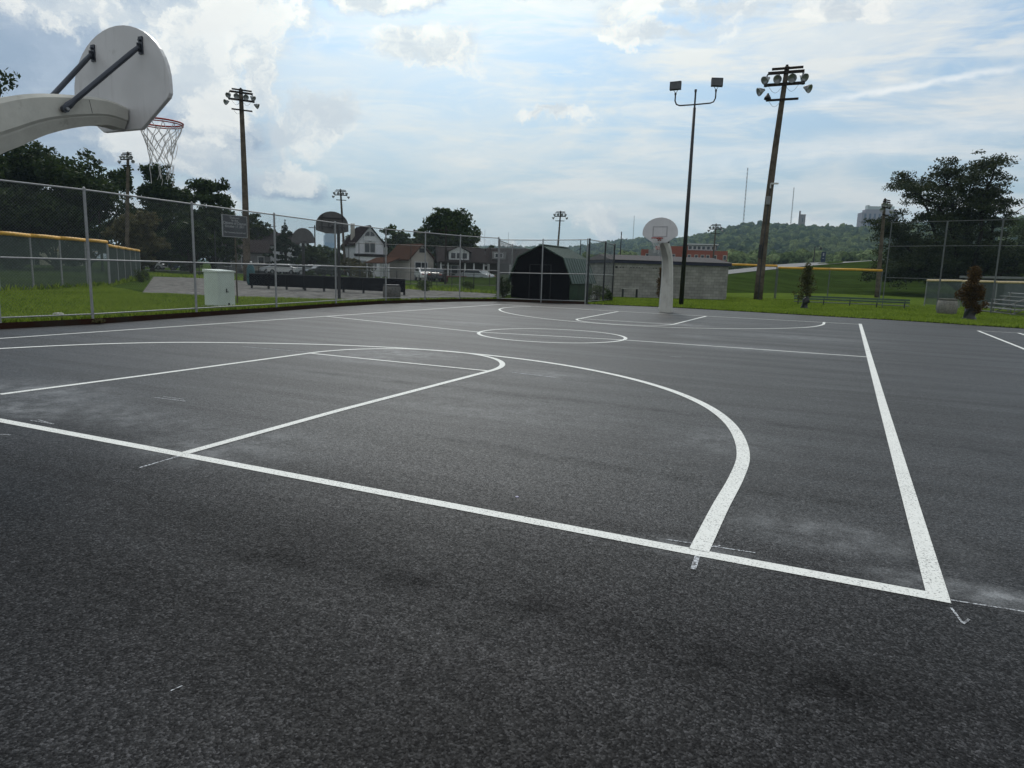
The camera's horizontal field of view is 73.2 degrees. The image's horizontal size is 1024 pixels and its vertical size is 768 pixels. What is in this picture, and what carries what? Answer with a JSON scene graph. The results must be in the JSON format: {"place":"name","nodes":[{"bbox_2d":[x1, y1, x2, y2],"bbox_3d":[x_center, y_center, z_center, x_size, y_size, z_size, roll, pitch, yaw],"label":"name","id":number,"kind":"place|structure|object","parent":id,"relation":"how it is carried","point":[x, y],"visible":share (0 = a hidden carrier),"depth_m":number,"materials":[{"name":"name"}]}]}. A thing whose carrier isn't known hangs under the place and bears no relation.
{"place":"outdoors","nodes":[
{"label":"outdoors","id":0,"kind":"place"},
{"bbox_2d":[0,261,514,322],"bbox_3d":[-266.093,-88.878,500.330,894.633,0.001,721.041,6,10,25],"label":"field ground","id":1,"kind":"structure","parent":0,"point":[142,285],"depth_m":57.16,"materials":[{"name":"green plant"}]},
{"bbox_2d":[0,67,49,240],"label":"tree","id":2,"kind":"object","parent":1,"relation":"on","point":[9,219],"visible":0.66,"depth_m":71.17,"materials":[{"name":"green plant"}]},
{"bbox_2d":[0,225,51,268],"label":"tree","id":3,"kind":"object","parent":1,"relation":"on","point":[18,254],"visible":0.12,"depth_m":78.73,"materials":[{"name":"green plant"}]},
{"bbox_2d":[0,231,109,290],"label":"ballfield fence","id":4,"kind":"object","parent":1,"relation":"on","point":[30,239],"visible":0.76,"depth_m":31.50,"materials":[{"name":"metal"}]},
{"bbox_2d":[0,140,136,269],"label":"tree","id":5,"kind":"object","parent":1,"relation":"on","point":[34,163],"visible":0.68,"depth_m":77.34,"materials":[{"name":"green plant"}]},
{"bbox_2d":[1,275,145,290],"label":"weeds","id":6,"kind":"object","parent":1,"relation":"on","point":[57,285],"visible":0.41,"depth_m":32.61,"materials":[{"name":"green plant"}]},
{"bbox_2d":[57,214,120,267],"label":"tree","id":7,"kind":"object","parent":1,"relation":"on","point":[109,219],"visible":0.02,"depth_m":98.37,"materials":[{"name":"green plant"}]},
{"bbox_2d":[108,244,140,282],"bbox_3d":[-26.141,-8.095,46.845,0.165,2.362,20.872,-2,10,-24],"label":"ballfield fence","id":8,"kind":"object","parent":1,"relation":"on","point":[121,268],"visible":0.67,"depth_m":43.55,"materials":[{"name":"metal"}]},
{"bbox_2d":[117,152,134,247],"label":"floodlight pole","id":9,"kind":"object","parent":1,"relation":"on","point":[127,159],"visible":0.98,"depth_m":66.25,"materials":[{"name":"metal"}]},
{"bbox_2d":[101,209,172,270],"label":"tree","id":10,"kind":"object","parent":1,"relation":"on","point":[149,226],"visible":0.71,"depth_m":71.70,"materials":[{"name":"green plant"}]},
{"bbox_2d":[134,269,149,281],"bbox_3d":[-24.404,-7.120,45.475,1.296,1.006,0.889,6,10,25],"label":"shrub","id":11,"kind":"object","parent":1,"relation":"on","point":[141,277],"visible":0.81,"depth_m":45.40,"materials":[{"name":"green plant"}]},
{"bbox_2d":[106,162,191,270],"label":"tree","id":12,"kind":"object","parent":1,"relation":"on","point":[156,189],"visible":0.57,"depth_m":88.46,"materials":[{"name":"green plant"}]},
{"bbox_2d":[172,188,196,270],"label":"tree","id":13,"kind":"object","parent":1,"relation":"on","point":[189,207],"visible":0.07,"depth_m":97.82,"materials":[{"name":"green plant"}]},
{"bbox_2d":[155,217,219,273],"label":"tree","id":14,"kind":"object","parent":1,"relation":"on","point":[209,243],"visible":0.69,"depth_m":80.70,"materials":[{"name":"green plant"}]},
{"bbox_2d":[0,285,375,320],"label":"grass","id":15,"kind":"structure","parent":1,"relation":"on","point":[71,307],"depth_m":23.47,"materials":[{"name":"plant"}]},
{"bbox_2d":[172,177,242,268],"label":"tree","id":16,"kind":"object","parent":1,"relation":"on","point":[201,188],"visible":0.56,"depth_m":88.12,"materials":[{"name":"green plant"}]},
{"bbox_2d":[201,269,234,305],"bbox_3d":[-9.738,-3.185,22.940,0.870,1.250,0.950,6,10,25],"label":"utility box","id":17,"kind":"object","parent":1,"relation":"on","point":[217,291],"visible":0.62,"depth_m":22.68,"materials":[{"name":"metal"}]},
{"bbox_2d":[221,214,247,302],"bbox_3d":[-9.803,-4.386,24.404,0.109,3.100,1.089,6,10,26],"label":"notice board","id":18,"kind":"object","parent":1,"relation":"on","point":[241,226],"visible":0.8,"depth_m":24.26,"materials":[{"name":"metal"}]},
{"bbox_2d":[211,239,272,272],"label":"house","id":19,"kind":"structure","parent":1,"relation":"on","point":[256,255],"depth_m":97.38,"materials":[{"name":"grey"}]},
{"bbox_2d":[2,297,496,322],"bbox_3d":[-9.181,-2.307,20.853,2.254,0.189,34.235,6,10,25],"label":"grass fringe","id":20,"kind":"object","parent":1,"relation":"on","point":[48,318],"depth_m":20.72,"materials":[{"name":"plant"}]},
{"bbox_2d":[241,212,275,239],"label":"tree","id":21,"kind":"object","parent":1,"relation":"on","point":[254,229],"visible":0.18,"depth_m":105.17,"materials":[{"name":"green plant"}]},
{"bbox_2d":[262,220,301,265],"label":"spruce tree","id":22,"kind":"object","parent":1,"relation":"on","point":[284,246],"visible":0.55,"depth_m":95.95,"materials":[{"name":"green plant"}]},
{"bbox_2d":[255,233,308,272],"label":"house","id":23,"kind":"structure","parent":1,"relation":"on","point":[271,245],"depth_m":104.65,"materials":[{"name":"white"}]},
{"bbox_2d":[295,245,328,274],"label":"tree","id":24,"kind":"object","parent":1,"relation":"on","point":[319,254],"visible":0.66,"depth_m":93.63,"materials":[{"name":"green plant"}]},
{"bbox_2d":[144,263,496,290],"bbox_3d":[-20.147,-9.195,57.777,46.283,1.325,2.018,8,11,35],"label":"fence","id":25,"kind":"object","parent":1,"relation":"on","point":[199,270],"visible":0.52,"depth_m":52.74,"materials":[{"name":"metal"}]},
{"bbox_2d":[305,265,344,275],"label":"parked car","id":26,"kind":"object","parent":1,"relation":"on","point":[315,269],"visible":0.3,"depth_m":79.22,"materials":[{"name":"grey metal"}]},
{"bbox_2d":[312,244,341,268],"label":"tree","id":27,"kind":"object","parent":1,"relation":"on","point":[331,257],"visible":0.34,"depth_m":117.80,"materials":[{"name":"green plant"}]},
{"bbox_2d":[332,189,349,274],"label":"floodlight pole","id":28,"kind":"object","parent":1,"relation":"on","point":[341,193],"visible":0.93,"depth_m":101.86,"materials":[{"name":"metal"}]},
{"bbox_2d":[340,258,360,276],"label":"tree","id":29,"kind":"object","parent":1,"relation":"on","point":[343,263],"visible":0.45,"depth_m":91.52,"materials":[{"name":"green plant"}]},
{"bbox_2d":[346,260,375,277],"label":"shrub","id":30,"kind":"object","parent":1,"relation":"on","point":[363,272],"visible":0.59,"depth_m":88.65,"materials":[{"name":"green plant"}]},
{"bbox_2d":[341,223,388,276],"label":"house","id":31,"kind":"structure","parent":1,"relation":"on","point":[359,252],"depth_m":99.95,"materials":[{"name":"white"}]},
{"bbox_2d":[364,242,375,252],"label":"window","id":32,"kind":"structure","parent":31,"relation":"in","point":[370,247],"depth_m":100.05,"materials":[{"name":"grey glass"}]},
{"bbox_2d":[379,224,415,254],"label":"tree","id":33,"kind":"object","parent":1,"relation":"on","point":[399,239],"visible":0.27,"depth_m":113.02,"materials":[{"name":"green plant"}]},
{"bbox_2d":[365,243,434,279],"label":"house","id":34,"kind":"structure","parent":1,"relation":"on","point":[396,253],"depth_m":84.46,"materials":[{"name":"beige"}]},
{"bbox_2d":[416,280,431,290],"bbox_3d":[-5.667,-6.294,44.230,1.100,0.811,0.972,6,10,25],"label":"shrub","id":35,"kind":"object","parent":1,"relation":"on","point":[422,283],"visible":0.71,"depth_m":44.16,"materials":[{"name":"green plant"}]},
{"bbox_2d":[348,243,529,285],"bbox_3d":[-5.524,-10.216,59.818,16.877,3.525,1.093,0,10,-12],"label":"chain link fence","id":36,"kind":"object","parent":1,"relation":"on","point":[432,264],"visible":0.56,"depth_m":59.71,"materials":[{"name":"metal"}]},
{"bbox_2d":[436,226,455,283],"bbox_3d":[-6.217,-12.004,64.579,1.900,5.504,0.278,1,9,-6],"label":"utility pole","id":37,"kind":"object","parent":1,"relation":"on","point":[445,230],"visible":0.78,"depth_m":64.43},
{"bbox_2d":[415,207,481,267],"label":"tree","id":38,"kind":"object","parent":1,"relation":"on","point":[459,222],"visible":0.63,"depth_m":102.92,"materials":[{"name":"green plant"}]},
{"bbox_2d":[435,246,486,281],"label":"house","id":39,"kind":"structure","parent":1,"relation":"on","point":[455,265],"depth_m":78.68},
{"bbox_2d":[454,269,495,277],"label":"parked car","id":40,"kind":"object","parent":1,"relation":"on","point":[479,272],"visible":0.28,"depth_m":77.01,"materials":[{"name":"silver metal"}]},
{"bbox_2d":[495,276,511,297],"bbox_3d":[-0.449,-5.162,36.856,1.004,1.276,0.747,6,10,25],"label":"shrub","id":41,"kind":"object","parent":1,"relation":"on","point":[508,285],"visible":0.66,"depth_m":36.71,"materials":[{"name":"green plant"}]},
{"bbox_2d":[485,248,527,273],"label":"house","id":42,"kind":"structure","parent":1,"relation":"on","point":[492,260],"depth_m":82.98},
{"bbox_2d":[499,241,528,297],"bbox_3d":[0.474,-7.218,43.915,0.396,3.175,17.258,3,9,9],"label":"chain link fence","id":43,"kind":"object","parent":1,"relation":"on","point":[521,249],"visible":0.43,"depth_m":39.63,"materials":[{"name":"metal"}]},
{"bbox_2d":[552,211,567,245],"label":"floodlight pole","id":44,"kind":"object","parent":1,"relation":"on","point":[561,215],"visible":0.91,"depth_m":121.50,"materials":[{"name":"metal"}]},
{"bbox_2d":[641,243,727,261],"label":"brick building","id":45,"kind":"structure","parent":1,"relation":"on","point":[701,250],"depth_m":219.20,"materials":[{"name":"red"}]},
{"bbox_2d":[708,223,723,257],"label":"floodlight pole","id":46,"kind":"object","parent":1,"relation":"on","point":[714,228],"visible":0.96,"depth_m":140.84,"materials":[{"name":"metal"}]},
{"bbox_2d":[582,248,982,269],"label":"tree belt","id":47,"kind":"object","parent":1,"relation":"on","point":[802,255],"visible":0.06,"depth_m":241.58,"materials":[{"name":"plant"}]},
{"bbox_2d":[146,269,416,280],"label":"road","id":48,"kind":"structure","parent":0,"point":[201,271],"depth_m":98.07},
{"bbox_2d":[267,264,299,274],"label":"parked car","id":49,"kind":"object","parent":48,"relation":"on","point":[285,268],"visible":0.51,"depth_m":92.04,"materials":[{"name":"white metal"}]},
{"bbox_2d":[414,269,435,280],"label":"parked car","id":50,"kind":"object","parent":48,"relation":"on","point":[417,275],"visible":0.5,"depth_m":77.08,"materials":[{"name":"white paint"}]},
{"bbox_2d":[427,268,443,281],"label":"parked car","id":51,"kind":"object","parent":48,"relation":"on","point":[440,276],"visible":0.49,"depth_m":75.52,"materials":[{"name":"white paint"}]},
{"bbox_2d":[143,277,494,299],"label":"gravel lot","id":52,"kind":"structure","parent":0,"point":[437,294],"depth_m":38.04,"materials":[{"name":"gravel"}]},
{"bbox_2d":[223,88,259,280],"bbox_3d":[-21.076,-15.378,54.227,2.630,15.068,0.795,-3,11,-29],"label":"floodlight pole","id":53,"kind":"object","parent":52,"relation":"on","point":[240,97],"visible":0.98,"depth_m":53.76,"materials":[{"name":"wood"}]},
{"bbox_2d":[246,261,254,283],"bbox_3d":[-17.357,-7.359,45.775,0.560,1.570,0.546,6,10,25],"label":"waste bag","id":54,"kind":"object","parent":52,"relation":"on","point":[249,269],"visible":0.47,"depth_m":45.56,"materials":[{"name":"white paint"}]},
{"bbox_2d":[291,228,314,288],"bbox_3d":[-12.230,-7.294,40.519,0.991,3.690,1.014,7,11,32],"label":"basketball hoop","id":55,"kind":"object","parent":52,"relation":"on","point":[305,238],"visible":0.75,"depth_m":40.35,"materials":[{"name":"black paint"}]},
{"bbox_2d":[144,271,496,292],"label":"weeds","id":56,"kind":"object","parent":52,"relation":"on","point":[406,286],"visible":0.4,"depth_m":47.26,"materials":[{"name":"green plant"}]},
{"bbox_2d":[249,273,404,294],"bbox_3d":[-10.280,-5.747,39.480,10.678,0.890,1.840,6,10,23],"label":"board barrier","id":57,"kind":"object","parent":52,"relation":"on","point":[330,284],"visible":0.67,"depth_m":38.69,"materials":[{"name":"black paint"}]},
{"bbox_2d":[316,211,347,298],"bbox_3d":[-8.076,-5.811,31.354,1.347,3.990,1.139,6,10,22],"label":"basketball hoop","id":58,"kind":"object","parent":52,"relation":"on","point":[330,216],"visible":0.7,"depth_m":31.07,"materials":[{"name":"metal"}]},
{"bbox_2d":[383,284,400,299],"bbox_3d":[-5.474,-4.182,31.344,0.800,0.690,0.800,6,10,25],"label":"litter bin","id":59,"kind":"object","parent":52,"relation":"on","point":[396,292],"visible":0.68,"depth_m":31.02,"materials":[{"name":"metal"}]},
{"bbox_2d":[0,301,1023,767],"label":"court asphalt","id":60,"kind":"structure","parent":0,"point":[266,619],"depth_m":4.07,"materials":[{"name":"asphalt"}]},
{"bbox_2d":[0,25,183,184],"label":"basketball hoop","id":61,"kind":"object","parent":60,"relation":"on","point":[122,74],"visible":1,"depth_m":6.72,"materials":[{"name":"paint"}]},
{"bbox_2d":[0,353,309,394],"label":"court line","id":62,"kind":"object","parent":60,"relation":"on","point":[144,375],"visible":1,"depth_m":9.55,"materials":[{"name":"paint"}]},
{"bbox_2d":[0,304,499,338],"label":"court line","id":63,"kind":"object","parent":60,"relation":"on","point":[218,323],"visible":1,"depth_m":17.63,"materials":[{"name":"paint"}]},
{"bbox_2d":[0,299,583,328],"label":"kerb","id":64,"kind":"structure","parent":60,"relation":"on","point":[10,325],"depth_m":20.85,"materials":[{"name":"concrete"}]},
{"bbox_2d":[0,179,499,322],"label":"chain link fence","id":65,"kind":"object","parent":64,"relation":"on","point":[88,259],"visible":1,"depth_m":20.46,"materials":[{"name":"metal"}]},
{"bbox_2d":[180,371,490,453],"bbox_3d":[-1.577,0.185,8.402,0.137,0.001,5.802,6,10,24],"label":"court line","id":66,"kind":"object","parent":60,"relation":"on","point":[278,427],"visible":1,"depth_m":7.25,"materials":[{"name":"paint"}]},
{"bbox_2d":[0,342,749,551],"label":"court line","id":67,"kind":"object","parent":60,"relation":"on","point":[705,537],"visible":1,"depth_m":5.78,"materials":[{"name":"paint"}]},
{"bbox_2d":[311,353,487,370],"bbox_3d":[-2.001,-0.383,11.767,3.640,0.001,0.075,6,10,25],"label":"court line","id":68,"kind":"object","parent":60,"relation":"on","point":[402,362],"visible":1,"depth_m":11.69,"materials":[{"name":"paint"}]},
{"bbox_2d":[310,348,504,370],"bbox_3d":[-1.611,-0.517,12.646,3.798,0.001,1.930,6,10,25],"label":"court line","id":69,"kind":"object","parent":60,"relation":"on","point":[502,364],"visible":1,"depth_m":12.68,"materials":[{"name":"paint"}]},
{"bbox_2d":[0,418,950,602],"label":"court line","id":70,"kind":"object","parent":60,"relation":"on","point":[795,570],"visible":1,"depth_m":4.44,"materials":[{"name":"paint"}]},
{"bbox_2d":[498,239,588,303],"bbox_3d":[1.563,-5.804,35.233,4.545,3.355,0.088,2,9,4],"label":"chain link fence","id":71,"kind":"object","parent":60,"relation":"on","point":[542,273],"visible":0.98,"depth_m":35.22,"materials":[{"name":"metal"}]},
{"bbox_2d":[477,328,626,342],"bbox_3d":[1.010,-1.247,17.538,3.810,0.001,3.810,6,10,25],"label":"court line","id":72,"kind":"object","parent":60,"relation":"on","point":[624,337],"visible":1,"depth_m":17.16,"materials":[{"name":"paint"}]},
{"bbox_2d":[327,316,864,356],"bbox_3d":[0.612,-1.278,17.662,15.214,0.001,1.224,7,11,27],"label":"court line","id":73,"kind":"object","parent":60,"relation":"on","point":[599,338],"visible":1,"depth_m":16.99,"materials":[{"name":"paint"}]},
{"bbox_2d":[642,217,677,312],"bbox_3d":[6.243,-4.881,28.681,1.440,3.902,2.658,6,10,25],"label":"basketball hoop","id":74,"kind":"object","parent":60,"relation":"on","point":[662,231],"visible":1,"depth_m":28.63,"materials":[{"name":"paint"}]},
{"bbox_2d":[498,306,824,328],"bbox_3d":[4.573,-2.445,25.434,12.657,0.001,7.912,6,10,25],"label":"court line","id":75,"kind":"object","parent":60,"relation":"on","point":[823,323],"visible":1,"depth_m":22.30,"materials":[{"name":"paint"}]},
{"bbox_2d":[690,555,699,569],"bbox_3d":[1.038,1.007,3.896,0.030,0.001,0.210,5,10,21],"label":"chalk mark","id":76,"kind":"object","parent":60,"relation":"on","point":[695,562],"visible":1,"depth_m":3.89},
{"bbox_2d":[859,324,949,598],"bbox_3d":[7.632,-0.583,14.707,0.111,0.001,25.054,6,10,25],"label":"court line","id":77,"kind":"object","parent":60,"relation":"on","point":[932,578],"visible":1,"depth_m":4.97,"materials":[{"name":"paint"}]},
{"bbox_2d":[951,599,1023,611],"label":"chalk mark","id":78,"kind":"object","parent":60,"relation":"on","point":[987,605],"visible":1,"depth_m":3.47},
{"bbox_2d":[0,0,1023,258],"label":"sky","id":79,"kind":"structure","parent":0,"point":[513,114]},
{"bbox_2d":[508,244,595,300],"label":"shed","id":80,"kind":"structure","parent":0,"point":[554,249],"depth_m":37.54,"materials":[{"name":"black metal"}]},
{"bbox_2d":[656,266,661,296],"bbox_3d":[8.220,-5.517,38.247,0.466,2.118,0.654,11,13,43],"label":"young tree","id":81,"kind":"object","parent":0,"point":[659,283],"visible":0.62,"depth_m":38.15,"materials":[{"name":"green plant"}]},
{"bbox_2d":[448,260,1023,297],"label":"bank","id":82,"kind":"structure","parent":0,"point":[770,277],"depth_m":86.27,"materials":[{"name":"green plant"}]},
{"bbox_2d":[858,149,1023,290],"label":"spreading tree","id":83,"kind":"object","parent":82,"relation":"on","point":[984,202],"visible":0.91,"depth_m":71.79,"materials":[{"name":"green plant"}]},
{"bbox_2d":[995,217,1023,254],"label":"tree","id":84,"kind":"object","parent":82,"relation":"on","point":[1019,225],"visible":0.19,"depth_m":115.26,"materials":[{"name":"green plant"}]},
{"bbox_2d":[519,293,1023,327],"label":"lawn","id":85,"kind":"structure","parent":0,"point":[790,296],"depth_m":60.38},
{"bbox_2d":[588,285,609,301],"bbox_3d":[4.722,-5.005,37.917,1.383,0.929,0.954,10,12,41],"label":"shrub","id":86,"kind":"object","parent":85,"relation":"on","point":[595,287],"visible":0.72,"depth_m":37.87,"materials":[{"name":"green plant"}]},
{"bbox_2d":[586,238,615,303],"bbox_3d":[4.918,-6.035,37.234,0.267,3.375,4.880,6,10,23],"label":"chain link fence","id":87,"kind":"object","parent":85,"relation":"on","point":[603,271],"visible":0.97,"depth_m":36.88,"materials":[{"name":"metal"}]},
{"bbox_2d":[590,254,731,298],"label":"block building","id":88,"kind":"structure","parent":85,"relation":"on","point":[706,278],"depth_m":47.20,"materials":[{"name":"grey concrete block"}]},
{"bbox_2d":[669,77,722,303],"bbox_3d":[9.051,-9.625,35.328,2.577,11.416,0.384,4,10,13],"label":"lamp post","id":89,"kind":"object","parent":85,"relation":"on","point":[715,82],"visible":0.99,"depth_m":35.09,"materials":[{"name":"metal"}]},
{"bbox_2d":[727,263,777,297],"bbox_3d":[12.808,-8.048,53.068,14.953,2.692,1.302,1,9,-3],"label":"ballfield fence","id":90,"kind":"object","parent":85,"relation":"on","point":[735,264],"visible":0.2,"depth_m":52.77,"materials":[{"name":"metal"}]},
{"bbox_2d":[754,64,812,299],"bbox_3d":[17.867,-13.338,46.741,3.507,15.748,0.855,5,10,22],"label":"floodlight pole","id":91,"kind":"object","parent":85,"relation":"on","point":[791,78],"visible":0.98,"depth_m":46.36,"materials":[{"name":"wood"}]},
{"bbox_2d":[791,261,817,308],"bbox_3d":[15.491,-5.209,36.508,1.421,2.577,1.112,-7,13,-44],"label":"young tree","id":92,"kind":"object","parent":85,"relation":"on","point":[806,281],"visible":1,"depth_m":36.34,"materials":[{"name":"green plant"}]},
{"bbox_2d":[589,302,1023,327],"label":"grass fringe","id":93,"kind":"object","parent":85,"relation":"on","point":[910,319],"depth_m":30.06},
{"bbox_2d":[775,267,882,302],"bbox_3d":[23.728,-7.442,51.778,7.266,2.552,0.267,4,10,16],"label":"ballfield fence","id":94,"kind":"object","parent":85,"relation":"on","point":[856,269],"visible":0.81,"depth_m":51.53,"materials":[{"name":"metal"}]},
{"bbox_2d":[794,295,909,307],"bbox_3d":[20.321,-4.916,41.428,6.257,0.600,0.435,6,10,24],"label":"bench","id":95,"kind":"object","parent":85,"relation":"on","point":[850,300],"visible":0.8,"depth_m":41.10,"materials":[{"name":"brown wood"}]},
{"bbox_2d":[874,198,893,297],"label":"floodlight pole","id":96,"kind":"object","parent":85,"relation":"on","point":[885,205],"visible":0.98,"depth_m":65.89,"materials":[{"name":"wood"}]},
{"bbox_2d":[936,298,957,314],"bbox_3d":[22.080,-3.931,34.938,0.940,0.810,0.940,6,10,25],"label":"litter bin","id":97,"kind":"object","parent":85,"relation":"on","point":[947,305],"visible":0.89,"depth_m":34.59,"materials":[{"name":"concrete"}]},
{"bbox_2d":[882,207,1023,312],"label":"backstop fence","id":98,"kind":"object","parent":85,"relation":"on","point":[994,279],"visible":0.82,"depth_m":38.17,"materials":[{"name":"metal"}]},
{"bbox_2d":[954,265,989,319],"bbox_3d":[20.145,-3.958,30.152,1.234,2.505,0.984,3,9,6],"label":"young tree","id":99,"kind":"object","parent":85,"relation":"on","point":[973,290],"visible":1,"depth_m":30.02,"materials":[{"name":"brown plant"}]},
{"bbox_2d":[924,279,1023,309],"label":"windscreen fence","id":100,"kind":"object","parent":85,"relation":"on","point":[961,282],"visible":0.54,"depth_m":43.47,"materials":[{"name":"metal"}]},
{"bbox_2d":[960,276,1023,307],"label":"dugout","id":101,"kind":"object","parent":85,"relation":"on","point":[1000,277],"visible":0.32,"depth_m":50.22,"materials":[{"name":"metal"}]},
{"bbox_2d":[978,293,1023,315],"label":"bleachers","id":102,"kind":"object","parent":85,"relation":"on","point":[1009,304],"visible":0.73,"depth_m":37.70,"materials":[{"name":"metal"}]},
{"bbox_2d":[728,259,886,273],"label":"approach road","id":103,"kind":"structure","parent":0,"point":[767,268],"depth_m":105.55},
{"bbox_2d":[596,304,1023,328],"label":"lawn edge","id":104,"kind":"object","parent":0,"point":[813,315],"visible":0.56,"depth_m":30.73,"materials":[{"name":"plant"}]},
{"bbox_3d":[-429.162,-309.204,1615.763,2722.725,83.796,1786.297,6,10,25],"label":"hill","id":105,"kind":"structure","parent":0,"visible":0},
{"bbox_2d":[323,233,333,247],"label":"office tower","id":106,"kind":"structure","parent":105,"relation":"on","point":[330,242],"depth_m":1422.57,"materials":[{"name":"blue glass"}]},
{"bbox_2d":[480,215,1023,254],"bbox_3d":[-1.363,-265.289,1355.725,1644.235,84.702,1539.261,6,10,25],"label":"hillside wood","id":107,"kind":"object","parent":105,"relation":"on","point":[782,238],"visible":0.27,"depth_m":781.94,"materials":[{"name":"plant"}]},
{"bbox_2d":[798,211,805,224],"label":"tower","id":108,"kind":"structure","parent":107,"relation":"on","point":[801,219],"depth_m":1011.12,"materials":[{"name":"stone"}]},
{"bbox_2d":[856,205,898,226],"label":"building","id":109,"kind":"structure","parent":105,"relation":"on","point":[870,212],"depth_m":1084.57,"materials":[{"name":"stone"}]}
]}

